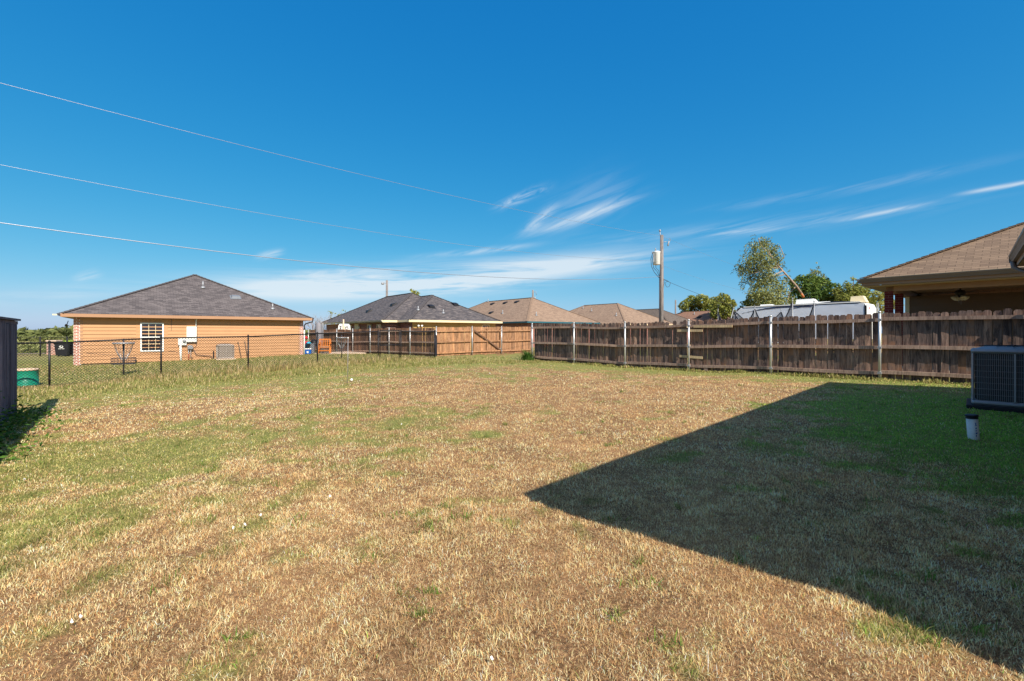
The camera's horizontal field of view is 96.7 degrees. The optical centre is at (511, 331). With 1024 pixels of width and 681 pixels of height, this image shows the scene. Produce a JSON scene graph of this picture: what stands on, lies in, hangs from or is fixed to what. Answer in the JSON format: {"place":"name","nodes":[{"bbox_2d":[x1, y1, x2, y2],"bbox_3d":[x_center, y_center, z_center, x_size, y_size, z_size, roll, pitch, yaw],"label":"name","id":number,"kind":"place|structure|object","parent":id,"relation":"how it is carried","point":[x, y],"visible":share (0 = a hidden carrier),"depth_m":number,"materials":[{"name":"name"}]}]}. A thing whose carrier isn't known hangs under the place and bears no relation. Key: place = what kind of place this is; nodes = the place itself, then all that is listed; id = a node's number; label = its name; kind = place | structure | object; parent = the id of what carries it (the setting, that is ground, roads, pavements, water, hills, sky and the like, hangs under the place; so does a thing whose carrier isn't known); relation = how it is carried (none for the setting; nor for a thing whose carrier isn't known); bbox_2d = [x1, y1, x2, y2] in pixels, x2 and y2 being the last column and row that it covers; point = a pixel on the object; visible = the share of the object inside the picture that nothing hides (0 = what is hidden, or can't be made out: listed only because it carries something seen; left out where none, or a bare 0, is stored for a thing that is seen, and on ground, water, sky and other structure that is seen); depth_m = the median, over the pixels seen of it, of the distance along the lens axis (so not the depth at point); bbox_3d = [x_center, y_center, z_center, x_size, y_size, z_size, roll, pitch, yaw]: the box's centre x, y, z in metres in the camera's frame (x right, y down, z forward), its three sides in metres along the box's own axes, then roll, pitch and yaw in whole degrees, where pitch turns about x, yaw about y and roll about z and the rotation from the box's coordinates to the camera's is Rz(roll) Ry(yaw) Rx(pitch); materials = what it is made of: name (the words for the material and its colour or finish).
{"place":"outdoors","nodes":[
{"label":"outdoors","id":0,"kind":"place"},
{"bbox_2d":[18,353,515,381],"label":"neighbour lawn grass","id":1,"kind":"structure","parent":0,"point":[235,361],"depth_m":20.58,"materials":[{"name":"green plant"}]},
{"bbox_2d":[17,357,552,404],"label":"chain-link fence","id":2,"kind":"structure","parent":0,"point":[168,383],"depth_m":13.28,"materials":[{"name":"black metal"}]},
{"bbox_2d":[0,334,1023,680],"bbox_3d":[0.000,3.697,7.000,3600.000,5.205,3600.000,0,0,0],"label":"ground","id":3,"kind":"structure","parent":0,"point":[176,642],"depth_m":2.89,"materials":[{"name":"beige plant"}]},
{"bbox_2d":[0,316,20,424],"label":"wooden fence","id":4,"kind":"object","parent":3,"relation":"on","point":[8,358],"visible":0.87,"depth_m":7.93,"materials":[{"name":"wood"}]},
{"bbox_2d":[17,368,39,386],"bbox_3d":[-13.965,1.292,13.100,0.530,0.515,0.530,0,0,0],"label":"plastic tub","id":5,"kind":"object","parent":3,"relation":"on","point":[29,375],"visible":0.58,"depth_m":12.96,"materials":[{"name":"green plastic"}]},
{"bbox_2d":[0,391,80,463],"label":"weed patch","id":6,"kind":"object","parent":3,"relation":"on","point":[16,416],"visible":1,"depth_m":6.99,"materials":[{"name":"green plant"}]},
{"bbox_2d":[17,336,72,355],"bbox_3d":[-33.747,1.146,35.802,11.633,1.711,0.207,0,0,-3],"label":"chain link fence","id":7,"kind":"object","parent":3,"relation":"on","point":[40,337],"visible":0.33,"depth_m":35.59,"materials":[{"name":"black metal"}]},
{"bbox_2d":[28,335,72,341],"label":"brush tree","id":8,"kind":"object","parent":3,"relation":"on","point":[42,338],"visible":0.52,"depth_m":93.88,"materials":[{"name":"green plant"}]},
{"bbox_2d":[45,340,62,354],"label":"brick pillar","id":9,"kind":"structure","parent":3,"relation":"on","point":[52,346],"depth_m":37.70,"materials":[{"name":"brick"}]},
{"bbox_2d":[54,341,70,355],"bbox_3d":[-35.158,1.320,35.613,0.860,1.160,0.890,0,0,-32],"label":"trash bin","id":10,"kind":"object","parent":3,"relation":"on","point":[61,348],"visible":0.56,"depth_m":35.33,"materials":[{"name":"black plastic"}]},
{"bbox_2d":[111,340,135,374],"bbox_3d":[-13.312,0.878,15.600,0.676,1.300,0.676,0,0,-17],"label":"disc golf basket","id":11,"kind":"object","parent":3,"relation":"on","point":[122,358],"visible":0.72,"depth_m":15.58,"materials":[{"name":"grey metal"}]},
{"bbox_2d":[17,339,309,353],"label":"field brush","id":12,"kind":"object","parent":3,"relation":"on","point":[32,347],"visible":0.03,"depth_m":45.65,"materials":[{"name":"green plant"}]},
{"bbox_2d":[17,325,325,340],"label":"trees","id":13,"kind":"object","parent":3,"relation":"on","point":[24,333],"visible":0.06,"depth_m":170.98,"materials":[{"name":"green plant"}]},
{"bbox_2d":[52,274,313,365],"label":"house","id":14,"kind":"structure","parent":3,"relation":"on","point":[194,305],"depth_m":25.61,"materials":[{"name":"brick"}]},
{"bbox_2d":[140,323,163,351],"bbox_3d":[-19.181,0.270,24.262,0.980,1.520,0.070,0,0,-39],"label":"window","id":15,"kind":"structure","parent":14,"relation":"in","point":[155,328],"depth_m":24.26,"materials":[{"name":"white glass"}]},
{"bbox_2d":[216,343,235,359],"bbox_3d":[-16.231,1.111,25.750,0.920,0.935,0.920,0,0,-39],"label":"air conditioner","id":16,"kind":"object","parent":3,"relation":"on","point":[224,353],"visible":0.79,"depth_m":25.46,"materials":[{"name":"metal"}]},
{"bbox_2d":[17,330,436,387],"bbox_3d":[-7.382,0.766,18.058,5.082,1.736,19.688,0,0,30],"label":"chain link fence","id":17,"kind":"object","parent":3,"relation":"on","point":[322,349],"visible":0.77,"depth_m":14.62,"materials":[{"name":"black metal"}]},
{"bbox_2d":[17,355,484,392],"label":"tall grass","id":18,"kind":"structure","parent":3,"relation":"on","point":[206,373],"depth_m":14.79,"materials":[{"name":"plant"}]},
{"bbox_2d":[305,348,311,353],"bbox_3d":[-13.444,1.263,30.000,0.420,0.370,0.300,0,0,-14],"label":"cooler","id":19,"kind":"object","parent":3,"relation":"on","point":[308,351],"visible":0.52,"depth_m":29.88,"materials":[{"name":"blue plastic"}]},
{"bbox_2d":[305,312,325,329],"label":"bare tree","id":20,"kind":"object","parent":3,"relation":"on","point":[315,322],"visible":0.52,"depth_m":41.78,"materials":[{"name":"plant"}]},
{"bbox_2d":[305,312,333,336],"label":"bare tree","id":21,"kind":"object","parent":3,"relation":"on","point":[324,325],"visible":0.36,"depth_m":45.69,"materials":[{"name":"plant"}]},
{"bbox_2d":[303,351,365,353],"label":"patio slab","id":22,"kind":"structure","parent":3,"relation":"on","point":[344,352],"depth_m":32.66,"materials":[{"name":"concrete"}]},
{"bbox_2d":[307,343,315,352],"bbox_3d":[-13.668,1.103,31.000,0.500,0.660,0.400,0,0,-9],"label":"storage tote","id":23,"kind":"object","parent":22,"relation":"on","point":[309,345],"visible":0.73,"depth_m":30.85,"materials":[{"name":"grey plastic"}]},
{"bbox_2d":[315,322,328,352],"bbox_3d":[-13.307,0.409,31.882,0.904,2.234,0.800,0,0,-11],"label":"patio umbrella","id":24,"kind":"object","parent":22,"relation":"on","point":[318,327],"visible":0.55,"depth_m":31.68,"materials":[{"name":"grey fabric"}]},
{"bbox_2d":[318,339,331,352],"bbox_3d":[-12.852,0.956,31.200,0.820,0.985,0.720,0,0,-15],"label":"garden chair","id":25,"kind":"object","parent":22,"relation":"on","point":[329,350],"visible":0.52,"depth_m":31.37,"materials":[{"name":"orange wood"}]},
{"bbox_2d":[337,335,347,357],"bbox_3d":[-9.167,0.826,24.500,0.676,1.350,0.676,0,0,-17],"label":"disc golf basket","id":26,"kind":"object","parent":3,"relation":"on","point":[341,344],"visible":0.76,"depth_m":24.47,"materials":[{"name":"grey metal"}]},
{"bbox_2d":[338,319,350,329],"bbox_3d":[-13.786,0.281,37.546,0.830,2.642,0.800,0,0,34],"label":"basketball hoop","id":27,"kind":"object","parent":3,"relation":"on","point":[343,326],"visible":0.62,"depth_m":37.47,"materials":[{"name":"white plastic"}]},
{"bbox_2d":[308,327,434,355],"bbox_3d":[-10.872,0.694,32.995,15.755,2.034,0.226,0,0,40],"label":"wooden fence","id":28,"kind":"object","parent":3,"relation":"on","point":[354,341],"visible":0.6,"depth_m":31.37,"materials":[{"name":"wood"}]},
{"bbox_2d":[381,280,387,295],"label":"utility pole","id":29,"kind":"object","parent":3,"relation":"on","point":[382,283],"visible":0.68,"depth_m":61.88,"materials":[{"name":"brown wood"}]},
{"bbox_2d":[321,293,502,351],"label":"brick house","id":30,"kind":"structure","parent":3,"relation":"on","point":[407,310],"depth_m":37.35,"materials":[{"name":"grey"}]},
{"bbox_2d":[409,289,420,294],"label":"tree","id":31,"kind":"object","parent":3,"relation":"on","point":[415,292],"visible":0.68,"depth_m":51.54,"materials":[{"name":"green plant"}]},
{"bbox_2d":[435,326,530,355],"bbox_3d":[-1.667,0.592,29.974,7.321,2.033,0.212,0,0,-34],"label":"wooden fence","id":32,"kind":"object","parent":3,"relation":"on","point":[494,340],"visible":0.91,"depth_m":29.84,"materials":[{"name":"wood"}]},
{"bbox_2d":[517,349,540,360],"bbox_3d":[0.784,1.057,21.383,1.351,0.604,1.277,0,0,0],"label":"weed clump","id":33,"kind":"object","parent":3,"relation":"on","point":[527,355],"visible":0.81,"depth_m":21.18,"materials":[{"name":"green plant"}]},
{"bbox_2d":[469,297,599,346],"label":"brown house","id":34,"kind":"structure","parent":3,"relation":"on","point":[522,312],"depth_m":50.32,"materials":[{"name":"red brick"}]},
{"bbox_2d":[570,303,672,344],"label":"brown house","id":35,"kind":"structure","parent":3,"relation":"on","point":[611,313],"depth_m":60.12,"materials":[{"name":"red brick"}]},
{"bbox_2d":[651,230,670,321],"bbox_3d":[10.458,-2.809,31.950,1.430,8.791,0.500,0,0,0],"label":"utility pole","id":36,"kind":"object","parent":3,"relation":"on","point":[658,258],"visible":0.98,"depth_m":31.90,"materials":[{"name":"brown wood"}]},
{"bbox_2d":[3,165,638,260],"bbox_3d":[-9.416,-5.330,15.282,52.007,2.561,0.013,0,0,-40],"label":"power line","id":37,"kind":"object","parent":36,"relation":"attached to","point":[273,215],"visible":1,"depth_m":15.73,"materials":[{"name":"metal"}]},
{"bbox_2d":[0,222,660,279],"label":"power line","id":38,"kind":"object","parent":36,"relation":"attached to","point":[285,259],"visible":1,"depth_m":15.91,"materials":[{"name":"metal"}]},
{"bbox_2d":[1,83,659,235],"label":"power line","id":39,"kind":"object","parent":36,"relation":"attached to","point":[274,153],"visible":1,"depth_m":15.71,"materials":[{"name":"metal"}]},
{"bbox_2d":[636,308,692,342],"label":"brown house","id":40,"kind":"structure","parent":3,"relation":"on","point":[670,317],"depth_m":68.31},
{"bbox_2d":[678,294,714,311],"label":"tree","id":41,"kind":"object","parent":3,"relation":"on","point":[693,304],"visible":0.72,"depth_m":74.47,"materials":[{"name":"green plant"}]},
{"bbox_2d":[676,310,729,341],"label":"brown house","id":42,"kind":"structure","parent":3,"relation":"on","point":[698,315],"depth_m":71.22,"materials":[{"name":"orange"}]},
{"bbox_2d":[709,293,736,319],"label":"tree","id":43,"kind":"object","parent":3,"relation":"on","point":[724,309],"visible":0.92,"depth_m":67.39,"materials":[{"name":"green plant"}]},
{"bbox_2d":[535,359,970,386],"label":"fence foot weeds","id":44,"kind":"object","parent":3,"relation":"on","point":[847,376],"visible":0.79,"depth_m":13.14,"materials":[{"name":"green plant"}]},
{"bbox_2d":[739,292,780,344],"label":"green tree","id":45,"kind":"object","parent":3,"relation":"on","point":[743,304],"visible":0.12,"depth_m":41.36,"materials":[{"name":"green plant"}]},
{"bbox_2d":[717,298,815,349],"bbox_3d":[10.545,0.010,18.987,3.560,2.610,3.602,0,0,0],"label":"trampoline","id":46,"kind":"object","parent":3,"relation":"on","point":[734,315],"visible":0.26,"depth_m":18.43,"materials":[{"name":"grey metal"}]},
{"bbox_2d":[731,234,804,305],"bbox_3d":[21.519,-4.952,39.136,6.168,6.917,4.531,0,0,-37],"label":"leaning tree","id":47,"kind":"object","parent":3,"relation":"on","point":[776,288],"visible":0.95,"depth_m":38.42,"materials":[{"name":"green plant"}]},
{"bbox_2d":[531,308,1023,382],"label":"wooden fence","id":48,"kind":"object","parent":3,"relation":"on","point":[926,352],"visible":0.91,"depth_m":13.20,"materials":[{"name":"wood"}]},
{"bbox_2d":[735,296,878,338],"bbox_3d":[18.035,-0.480,28.457,2.433,3.160,7.358,0,0,-41],"label":"travel trailer","id":49,"kind":"object","parent":3,"relation":"on","point":[854,305],"visible":0.35,"depth_m":26.92,"materials":[{"name":"white metal"}]},
{"bbox_2d":[786,273,841,344],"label":"green tree","id":50,"kind":"object","parent":3,"relation":"on","point":[813,290],"visible":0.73,"depth_m":41.54,"materials":[{"name":"green plant"}]},
{"bbox_2d":[810,262,826,287],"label":"green tree","id":51,"kind":"object","parent":3,"relation":"on","point":[816,272],"visible":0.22,"depth_m":43.73,"materials":[{"name":"green plant"}]},
{"bbox_2d":[832,276,877,339],"bbox_3d":[30.041,-1.761,39.903,4.123,6.339,2.424,0,0,0],"label":"green tree","id":52,"kind":"object","parent":3,"relation":"on","point":[842,295],"visible":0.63,"depth_m":39.56,"materials":[{"name":"green plant"}]},
{"bbox_2d":[871,290,894,325],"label":"tree","id":53,"kind":"object","parent":3,"relation":"on","point":[880,298],"visible":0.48,"depth_m":44.84,"materials":[{"name":"green plant"}]},
{"bbox_2d":[856,222,1023,372],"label":"patio house","id":54,"kind":"structure","parent":3,"relation":"on","point":[977,266],"depth_m":14.06,"materials":[{"name":"beige"}]},
{"bbox_2d":[939,288,989,300],"bbox_3d":[14.065,-1.140,14.276,1.238,0.560,1.296,0,0,-41],"label":"ceiling fan","id":55,"kind":"object","parent":54,"relation":"hanging from","point":[960,293],"visible":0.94,"depth_m":14.19,"materials":[{"name":"black metal"}]},
{"bbox_2d":[964,414,979,439],"bbox_3d":[5.586,1.190,5.520,0.146,0.389,0.122,0,0,0],"label":"cleanout pipe","id":56,"kind":"object","parent":3,"relation":"on","point":[972,424],"visible":0.91,"depth_m":5.48,"materials":[{"name":"plastic"}]},
{"bbox_2d":[966,345,1023,412],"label":"air conditioner","id":57,"kind":"object","parent":3,"relation":"on","point":[997,377],"visible":1,"depth_m":7.54,"materials":[{"name":"grey metal"}]},
{"bbox_2d":[1008,228,1023,273],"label":"roof eave","id":58,"kind":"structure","parent":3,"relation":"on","point":[1016,256],"depth_m":8.12,"materials":[{"name":"beige"}]},
{"bbox_2d":[0,0,1023,333],"label":"sky","id":59,"kind":"structure","parent":0,"point":[863,138],"materials":[{"name":"blue"}]}
]}

